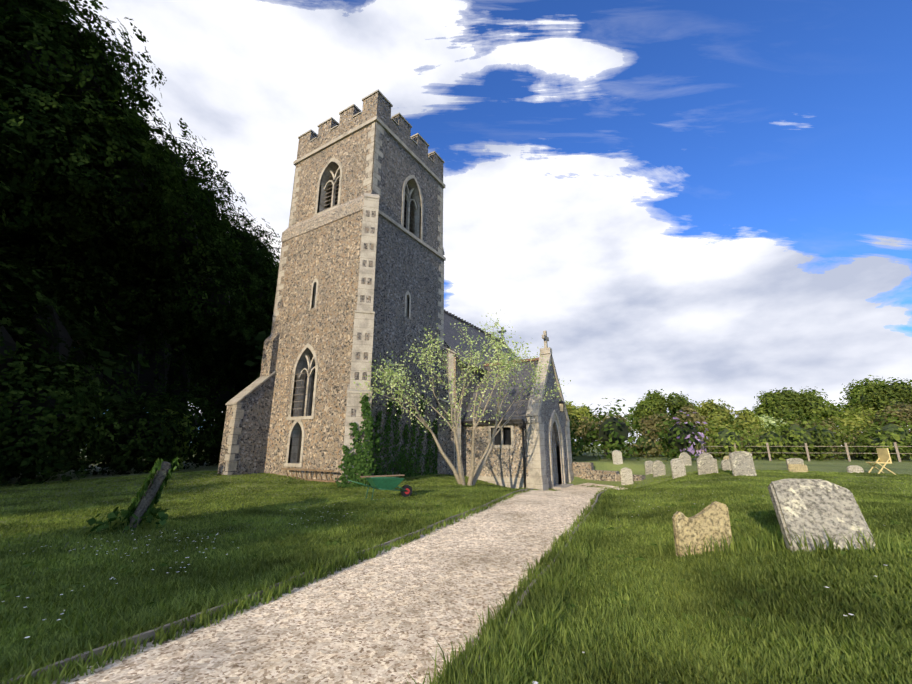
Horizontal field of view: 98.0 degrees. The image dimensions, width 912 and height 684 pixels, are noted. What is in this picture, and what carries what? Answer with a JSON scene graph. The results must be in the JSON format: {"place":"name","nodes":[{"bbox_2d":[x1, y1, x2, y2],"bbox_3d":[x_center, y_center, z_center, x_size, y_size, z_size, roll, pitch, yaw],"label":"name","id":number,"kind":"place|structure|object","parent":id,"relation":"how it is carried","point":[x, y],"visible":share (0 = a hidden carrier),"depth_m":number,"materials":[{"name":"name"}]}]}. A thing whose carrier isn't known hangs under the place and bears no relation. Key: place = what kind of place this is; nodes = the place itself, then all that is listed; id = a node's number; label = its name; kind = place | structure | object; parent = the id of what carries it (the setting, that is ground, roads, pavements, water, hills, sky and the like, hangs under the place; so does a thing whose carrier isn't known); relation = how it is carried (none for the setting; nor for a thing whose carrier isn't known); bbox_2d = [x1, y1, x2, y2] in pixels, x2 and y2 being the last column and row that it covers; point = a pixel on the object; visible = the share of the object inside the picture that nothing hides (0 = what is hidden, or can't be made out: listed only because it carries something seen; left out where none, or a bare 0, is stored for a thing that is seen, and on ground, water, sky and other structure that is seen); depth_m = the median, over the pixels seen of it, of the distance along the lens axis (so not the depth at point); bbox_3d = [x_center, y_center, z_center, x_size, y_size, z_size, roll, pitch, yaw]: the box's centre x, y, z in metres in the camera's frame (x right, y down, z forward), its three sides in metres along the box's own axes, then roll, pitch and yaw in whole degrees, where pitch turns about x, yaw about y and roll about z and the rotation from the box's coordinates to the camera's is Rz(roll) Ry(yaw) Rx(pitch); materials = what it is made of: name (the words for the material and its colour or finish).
{"place":"outdoors","nodes":[
{"label":"outdoors","id":0,"kind":"place"},
{"bbox_2d":[0,238,253,469],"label":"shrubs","id":1,"kind":"object","parent":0,"point":[148,375],"depth_m":26.14,"materials":[{"name":"green plant"}]},
{"bbox_2d":[0,107,280,385],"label":"tree foliage","id":2,"kind":"object","parent":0,"point":[208,258],"depth_m":24.20,"materials":[{"name":"green plant"}]},
{"bbox_2d":[178,256,278,405],"bbox_3d":[-21.943,-1.024,41.411,23.544,15.439,19.996,-9,-17,30],"label":"tree foliage","id":3,"kind":"object","parent":2,"relation":"attached to","point":[245,355],"depth_m":32.60,"materials":[{"name":"green plant"}]},
{"bbox_2d":[282,372,303,414],"bbox_3d":[-7.010,2.208,17.102,1.340,1.880,0.022,-9,-17,30],"label":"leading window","id":4,"kind":"structure","parent":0,"point":[292,381],"depth_m":17.10,"materials":[{"name":"grey metal"}]},
{"bbox_2d":[51,483,626,683],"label":"gravel path","id":5,"kind":"structure","parent":0,"point":[385,617],"depth_m":3.32,"materials":[{"name":"beige gravel"}]},
{"bbox_2d":[360,474,404,477],"bbox_3d":[-2.012,3.682,10.891,1.232,0.031,0.141,9,-17,-30],"label":"wheelbarrow plank","id":6,"kind":"object","parent":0,"point":[382,476],"visible":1,"depth_m":10.85,"materials":[{"name":"brown wood"}]},
{"bbox_2d":[0,446,911,683],"bbox_3d":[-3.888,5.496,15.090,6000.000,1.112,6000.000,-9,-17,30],"label":"ground","id":7,"kind":"structure","parent":0,"point":[836,465],"depth_m":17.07,"materials":[{"name":"green plant"}]},
{"bbox_2d":[0,290,81,466],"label":"understorey","id":8,"kind":"object","parent":7,"relation":"on","point":[22,344],"visible":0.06,"depth_m":16.32,"materials":[{"name":"green plant"}]},
{"bbox_2d":[0,235,111,481],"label":"tree","id":9,"kind":"object","parent":7,"relation":"on","point":[5,321],"depth_m":16.72,"materials":[{"name":"green plant"}]},
{"bbox_2d":[0,302,149,473],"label":"foliage","id":10,"kind":"object","parent":7,"relation":"on","point":[108,372],"depth_m":20.86,"materials":[{"name":"green plant"}]},
{"bbox_2d":[0,348,230,485],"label":"shrubs","id":11,"kind":"object","parent":7,"relation":"on","point":[59,449],"depth_m":16.46,"materials":[{"name":"green plant"}]},
{"bbox_2d":[54,279,190,469],"bbox_3d":[-23.854,-1.251,29.107,14.198,20.660,10.457,-5,-15,19],"label":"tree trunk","id":12,"kind":"object","parent":7,"relation":"on","point":[159,329],"depth_m":27.97,"materials":[{"name":"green plant"}]},
{"bbox_2d":[0,0,196,321],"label":"tree foliage","id":13,"kind":"object","parent":12,"relation":"attached to","point":[64,212],"depth_m":16.76,"materials":[{"name":"green plant"}]},
{"bbox_2d":[87,457,178,537],"bbox_3d":[-5.682,2.689,7.038,1.109,1.248,1.306,11,-18,-35],"label":"ivy","id":14,"kind":"object","parent":7,"relation":"on","point":[152,512],"visible":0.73,"depth_m":6.89,"materials":[{"name":"green plant"}]},
{"bbox_2d":[123,461,170,532],"bbox_3d":[-5.588,2.902,7.076,0.150,1.526,0.750,32,-29,-29],"label":"gravestone","id":15,"kind":"object","parent":7,"relation":"on","point":[147,499],"visible":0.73,"depth_m":6.89,"materials":[{"name":"grey stone"}]},
{"bbox_2d":[137,408,198,471],"bbox_3d":[-15.743,5.414,21.789,2.794,3.434,2.822,-9,-17,30],"label":"bush","id":16,"kind":"object","parent":7,"relation":"on","point":[176,448],"depth_m":21.58,"materials":[{"name":"green plant"}]},
{"bbox_2d":[217,333,279,474],"bbox_3d":[-9.329,2.889,18.012,0.758,7.300,1.700,-9,-17,30],"label":"buttress","id":17,"kind":"object","parent":7,"relation":"on","point":[252,437],"visible":0.57,"depth_m":17.66,"materials":[{"name":"grey stone"}]},
{"bbox_2d":[223,371,275,474],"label":"buttress stone trim","id":18,"kind":"structure","parent":17,"relation":"attached to","point":[238,413],"depth_m":17.03,"materials":[{"name":"beige stone"}]},
{"bbox_2d":[1,488,606,683],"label":"path edging","id":19,"kind":"object","parent":7,"relation":"on","point":[150,633],"visible":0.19,"depth_m":3.12,"materials":[{"name":"brown wood"}]},
{"bbox_2d":[280,468,335,482],"bbox_3d":[-5.942,5.302,15.823,3.100,0.464,0.070,-9,5,30],"label":"ladder","id":20,"kind":"object","parent":7,"relation":"on","point":[314,470],"visible":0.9,"depth_m":15.66,"materials":[{"name":"brown wood"}]},
{"bbox_2d":[264,122,443,482],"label":"tower walls","id":21,"kind":"structure","parent":7,"relation":"on","point":[327,256],"depth_m":18.79,"materials":[{"name":"grey stone"}]},
{"bbox_2d":[272,116,445,466],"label":"tower dressings","id":22,"kind":"structure","parent":21,"relation":"attached to","point":[338,211],"depth_m":19.90,"materials":[{"name":"beige stone"}]},
{"bbox_2d":[297,92,442,181],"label":"battlement parapet","id":23,"kind":"structure","parent":21,"relation":"on","point":[377,104],"depth_m":21.24,"materials":[{"name":"grey stone"}]},
{"bbox_2d":[298,89,444,162],"bbox_3d":[-4.901,-11.124,23.679,6.100,0.840,6.100,-9,-17,30],"label":"tower coping","id":24,"kind":"object","parent":23,"relation":"on","point":[360,112],"visible":0.19,"depth_m":21.50,"materials":[{"name":"beige stone"}]},
{"bbox_2d":[325,170,415,233],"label":"window louvres","id":25,"kind":"object","parent":21,"relation":"on","point":[337,200],"visible":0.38,"depth_m":21.02,"materials":[{"name":"wood"}]},
{"bbox_2d":[341,192,379,487],"bbox_3d":[-3.744,-0.723,16.109,1.700,13.332,0.920,-46,-47,70],"label":"stone buttress","id":26,"kind":"object","parent":7,"relation":"on","point":[364,319],"visible":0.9,"depth_m":15.54,"materials":[{"name":"beige stone"}]},
{"bbox_2d":[347,210,375,482],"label":"flint panels","id":27,"kind":"object","parent":26,"relation":"attached to","point":[359,334],"visible":0.81,"depth_m":16.10,"materials":[{"name":"grey stone"}]},
{"bbox_2d":[348,477,406,500],"bbox_3d":[-2.085,3.978,10.790,1.620,0.585,0.598,9,-17,-30],"label":"wheelbarrow","id":28,"kind":"object","parent":7,"relation":"on","point":[386,483],"visible":0.88,"depth_m":10.72,"materials":[{"name":"green metal"}]},
{"bbox_2d":[400,485,411,496],"bbox_3d":[-1.394,4.199,11.158,0.334,0.334,0.079,9,-17,-30],"label":"wheelbarrow wheel","id":29,"kind":"object","parent":28,"relation":"attached to","point":[405,487],"visible":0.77,"depth_m":11.12,"materials":[{"name":"black rubber"}]},
{"bbox_2d":[331,391,437,487],"bbox_3d":[-2.060,3.891,16.965,1.632,3.988,7.532,-9,-17,30],"label":"ivy","id":30,"kind":"object","parent":7,"relation":"on","point":[360,462],"depth_m":16.47,"materials":[{"name":"green plant"}]},
{"bbox_2d":[437,347,454,474],"bbox_3d":[-0.466,3.753,20.929,0.800,7.100,1.150,-46,-47,70],"label":"buttress","id":31,"kind":"object","parent":7,"relation":"on","point":[446,438],"visible":0.32,"depth_m":20.32,"materials":[{"name":"grey stone"}]},
{"bbox_2d":[438,344,461,473],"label":"buttress","id":32,"kind":"structure","parent":7,"relation":"on","point":[451,365],"depth_m":20.80,"materials":[{"name":"beige stone"}]},
{"bbox_2d":[0,498,900,669],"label":"lawn weeds","id":33,"kind":"object","parent":7,"relation":"on","point":[334,542],"visible":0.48,"depth_m":4.35,"materials":[{"name":"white plant"}]},
{"bbox_2d":[2,479,899,683],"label":"lawn daisies","id":34,"kind":"object","parent":7,"relation":"on","point":[535,682],"visible":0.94,"depth_m":4.55,"materials":[{"name":"white plant"}]},
{"bbox_2d":[353,312,570,485],"bbox_3d":[0.803,2.203,15.762,5.524,6.901,9.582,-34,-37,65],"label":"blossom tree","id":35,"kind":"object","parent":7,"relation":"on","point":[498,346],"depth_m":15.02,"materials":[{"name":"green plant"}]},
{"bbox_2d":[444,342,519,470],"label":"nave walls","id":36,"kind":"structure","parent":7,"relation":"on","point":[468,395],"depth_m":21.48,"materials":[{"name":"grey stone"}]},
{"bbox_2d":[443,313,517,371],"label":"nave roof","id":37,"kind":"structure","parent":36,"relation":"on","point":[450,331],"depth_m":26.32,"materials":[{"name":"grey tile"}]},
{"bbox_2d":[444,309,503,341],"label":"roof ridge","id":38,"kind":"structure","parent":37,"relation":"on","point":[461,320],"depth_m":30.62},
{"bbox_2d":[105,512,911,559],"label":"long grass","id":39,"kind":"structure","parent":7,"relation":"on","point":[736,546],"depth_m":4.29,"materials":[{"name":"green plant"}]},
{"bbox_2d":[461,397,564,487],"bbox_3d":[3.145,4.899,19.929,5.676,4.457,2.096,1,-15,-4],"label":"porch lantern and downpipe","id":40,"kind":"object","parent":7,"relation":"on","point":[522,425],"visible":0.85,"depth_m":19.24,"materials":[{"name":"black metal"}]},
{"bbox_2d":[464,330,573,490],"bbox_3d":[4.215,3.462,21.161,3.604,8.660,6.776,-28,-32,61],"label":"porch stonework","id":41,"kind":"object","parent":7,"relation":"on","point":[537,478],"visible":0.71,"depth_m":19.65,"materials":[{"name":"beige stone"}]},
{"bbox_2d":[461,360,538,424],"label":"porch roof","id":42,"kind":"structure","parent":41,"relation":"on","point":[515,392],"depth_m":21.25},
{"bbox_2d":[565,400,595,454],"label":"tree foliage","id":43,"kind":"object","parent":7,"relation":"on","point":[575,409],"depth_m":43.41,"materials":[{"name":"green plant"}]},
{"bbox_2d":[570,411,635,456],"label":"bush","id":44,"kind":"object","parent":7,"relation":"on","point":[581,426],"depth_m":34.78,"materials":[{"name":"green plant"}]},
{"bbox_2d":[567,398,651,460],"bbox_3d":[9.441,6.495,29.164,9.182,4.613,5.056,-2,-15,9],"label":"hedge","id":45,"kind":"object","parent":7,"relation":"on","point":[611,446],"depth_m":28.26,"materials":[{"name":"green plant"}]},
{"bbox_2d":[612,450,622,464],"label":"headstone","id":46,"kind":"object","parent":7,"relation":"on","point":[617,457],"visible":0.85,"depth_m":23.09,"materials":[{"name":"grey stone"}]},
{"bbox_2d":[620,468,633,484],"bbox_3d":[8.531,6.867,19.771,0.560,1.166,0.100,-5,-15,19],"label":"headstone","id":47,"kind":"object","parent":7,"relation":"on","point":[626,476],"visible":0.77,"depth_m":19.76,"materials":[{"name":"beige stone"}]},
{"bbox_2d":[644,461,653,474],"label":"headstone","id":48,"kind":"object","parent":7,"relation":"on","point":[648,467],"visible":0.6,"depth_m":21.04,"materials":[{"name":"grey stone"}]},
{"bbox_2d":[652,460,665,476],"bbox_3d":[10.197,6.505,19.901,0.604,1.100,0.100,-2,-12,9],"label":"headstone","id":49,"kind":"object","parent":7,"relation":"on","point":[658,467],"visible":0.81,"depth_m":19.88,"materials":[{"name":"grey stone"}]},
{"bbox_2d":[628,389,698,433],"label":"tree foliage","id":50,"kind":"object","parent":7,"relation":"on","point":[663,405],"depth_m":47.07,"materials":[{"name":"green plant"}]},
{"bbox_2d":[638,404,706,451],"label":"tree foliage","id":51,"kind":"object","parent":7,"relation":"on","point":[692,417],"depth_m":35.37,"materials":[{"name":"green plant"}]},
{"bbox_2d":[670,458,685,478],"bbox_3d":[9.907,5.773,17.631,0.608,1.160,0.100,0,-17,-1],"label":"headstone","id":52,"kind":"object","parent":7,"relation":"on","point":[677,467],"visible":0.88,"depth_m":17.63,"materials":[{"name":"grey stone"}]},
{"bbox_2d":[652,408,704,460],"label":"lilac bush","id":53,"kind":"object","parent":7,"relation":"on","point":[665,435],"depth_m":27.08,"materials":[{"name":"green plant"}]},
{"bbox_2d":[679,452,691,465],"bbox_3d":[12.741,6.671,22.015,0.591,1.051,0.100,-5,-13,19],"label":"headstone","id":54,"kind":"object","parent":7,"relation":"on","point":[685,457],"visible":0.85,"depth_m":22.00,"materials":[{"name":"grey stone"}]},
{"bbox_2d":[669,407,708,458],"bbox_3d":[15.981,6.329,27.077,2.388,3.768,2.300,1,-15,-4],"label":"lilac","id":55,"kind":"object","parent":7,"relation":"on","point":[690,448],"depth_m":26.77,"materials":[{"name":"purple plant"}]},
{"bbox_2d":[672,501,732,556],"bbox_3d":[2.829,2.312,4.527,0.620,0.930,0.090,-1,-12,3],"label":"gravestone","id":56,"kind":"object","parent":7,"relation":"on","point":[712,519],"visible":0.6,"depth_m":4.52,"materials":[{"name":"beige stone"}]},
{"bbox_2d":[696,453,717,474],"bbox_3d":[10.073,5.050,15.880,0.724,1.169,0.100,-4,-11,14],"label":"headstone","id":57,"kind":"object","parent":7,"relation":"on","point":[706,463],"visible":0.79,"depth_m":15.87,"materials":[{"name":"grey stone"}]},
{"bbox_2d":[683,399,765,455],"bbox_3d":[26.246,8.752,39.210,7.412,6.280,7.151,-9,-17,30],"label":"tree foliage","id":58,"kind":"object","parent":7,"relation":"on","point":[725,414],"depth_m":37.72,"materials":[{"name":"green plant"}]},
{"bbox_2d":[721,459,731,469],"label":"headstone","id":59,"kind":"object","parent":7,"relation":"on","point":[725,464],"visible":0.38,"depth_m":17.14,"materials":[{"name":"grey stone"}]},
{"bbox_2d":[571,423,910,458],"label":"foliage","id":60,"kind":"object","parent":7,"relation":"on","point":[627,450],"depth_m":37.28,"materials":[{"name":"green plant"}]},
{"bbox_2d":[728,451,756,475],"bbox_3d":[10.189,4.491,14.062,0.773,1.192,0.100,-1,-20,4],"label":"headstone","id":61,"kind":"object","parent":7,"relation":"on","point":[742,463],"visible":0.6,"depth_m":14.07,"materials":[{"name":"grey stone"}]},
{"bbox_2d":[731,414,785,433],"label":"bush","id":62,"kind":"object","parent":7,"relation":"on","point":[765,419],"depth_m":38.73,"materials":[{"name":"green plant"}]},
{"bbox_2d":[622,424,911,459],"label":"hedge","id":63,"kind":"object","parent":7,"relation":"on","point":[853,455],"depth_m":33.62,"materials":[{"name":"green plant"}]},
{"bbox_2d":[786,458,803,468],"bbox_3d":[15.261,5.651,17.805,0.646,0.856,0.100,-4,-10,14],"label":"headstone","id":64,"kind":"object","parent":7,"relation":"on","point":[794,461],"visible":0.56,"depth_m":17.82,"materials":[{"name":"grey stone"}]},
{"bbox_2d":[787,464,807,471],"bbox_3d":[13.714,5.234,15.870,0.635,0.668,0.100,-5,-15,19],"label":"headstone","id":65,"kind":"object","parent":7,"relation":"on","point":[797,468],"visible":0.58,"depth_m":15.88,"materials":[{"name":"beige stone"}]},
{"bbox_2d":[752,386,852,424],"bbox_3d":[35.194,8.362,40.607,8.191,7.723,6.922,-9,-17,30],"label":"tree foliage","id":66,"kind":"object","parent":7,"relation":"on","point":[799,405],"depth_m":39.81,"materials":[{"name":"green plant"}]},
{"bbox_2d":[698,408,911,461],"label":"boundary hedge","id":67,"kind":"object","parent":7,"relation":"on","point":[864,438],"depth_m":28.72,"materials":[{"name":"green plant"}]},
{"bbox_2d":[701,442,911,461],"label":"boundary fence","id":68,"kind":"object","parent":7,"relation":"on","point":[895,446],"visible":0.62,"depth_m":27.51,"materials":[{"name":"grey wood"}]},
{"bbox_2d":[784,418,840,458],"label":"bush","id":69,"kind":"object","parent":7,"relation":"on","point":[829,428],"depth_m":32.26,"materials":[{"name":"green plant"}]},
{"bbox_2d":[768,478,878,551],"bbox_3d":[3.946,2.005,4.247,0.780,1.155,0.130,2,-46,18],"label":"gravestone","id":70,"kind":"object","parent":7,"relation":"on","point":[814,507],"visible":0.62,"depth_m":4.31,"materials":[{"name":"grey stone"}]},
{"bbox_2d":[818,405,880,457],"bbox_3d":[35.771,8.325,35.669,5.689,5.299,7.398,-9,-17,30],"label":"tree foliage","id":71,"kind":"object","parent":7,"relation":"on","point":[850,419],"depth_m":34.76,"materials":[{"name":"green plant"}]},
{"bbox_2d":[846,465,863,472],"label":"headstone","id":72,"kind":"object","parent":7,"relation":"on","point":[853,468],"visible":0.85,"depth_m":15.66,"materials":[{"name":"grey stone"}]},
{"bbox_2d":[839,375,911,419],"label":"tree foliage","id":73,"kind":"object","parent":7,"relation":"on","point":[860,390],"depth_m":39.85,"materials":[{"name":"green plant"}]},
{"bbox_2d":[866,448,895,474],"bbox_3d":[16.056,4.533,15.070,0.581,0.961,0.500,-3,-15,11],"label":"garden chair","id":74,"kind":"object","parent":7,"relation":"on","point":[884,455],"visible":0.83,"depth_m":15.03,"materials":[{"name":"beige fabric"}]},
{"bbox_2d":[63,0,911,445],"label":"sky","id":75,"kind":"structure","parent":0,"point":[703,200],"materials":[{"name":"blue"}]},
{"bbox_2d":[484,357,538,365],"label":"roof ridge","id":76,"kind":"structure","parent":0,"point":[528,360],"depth_m":22.71,"materials":[{"name":"grey stone"}]},
{"bbox_2d":[464,362,567,487],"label":"porch walls","id":77,"kind":"structure","parent":0,"point":[503,462],"depth_m":20.29,"materials":[{"name":"grey stone"}]},
{"bbox_2d":[572,462,645,480],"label":"low stone wall","id":78,"kind":"structure","parent":0,"point":[584,470],"depth_m":21.90,"materials":[{"name":"beige stone"}]},
{"bbox_2d":[868,398,911,432],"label":"tree foliage","id":79,"kind":"object","parent":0,"point":[906,409],"depth_m":32.23,"materials":[{"name":"green plant"}]}
]}

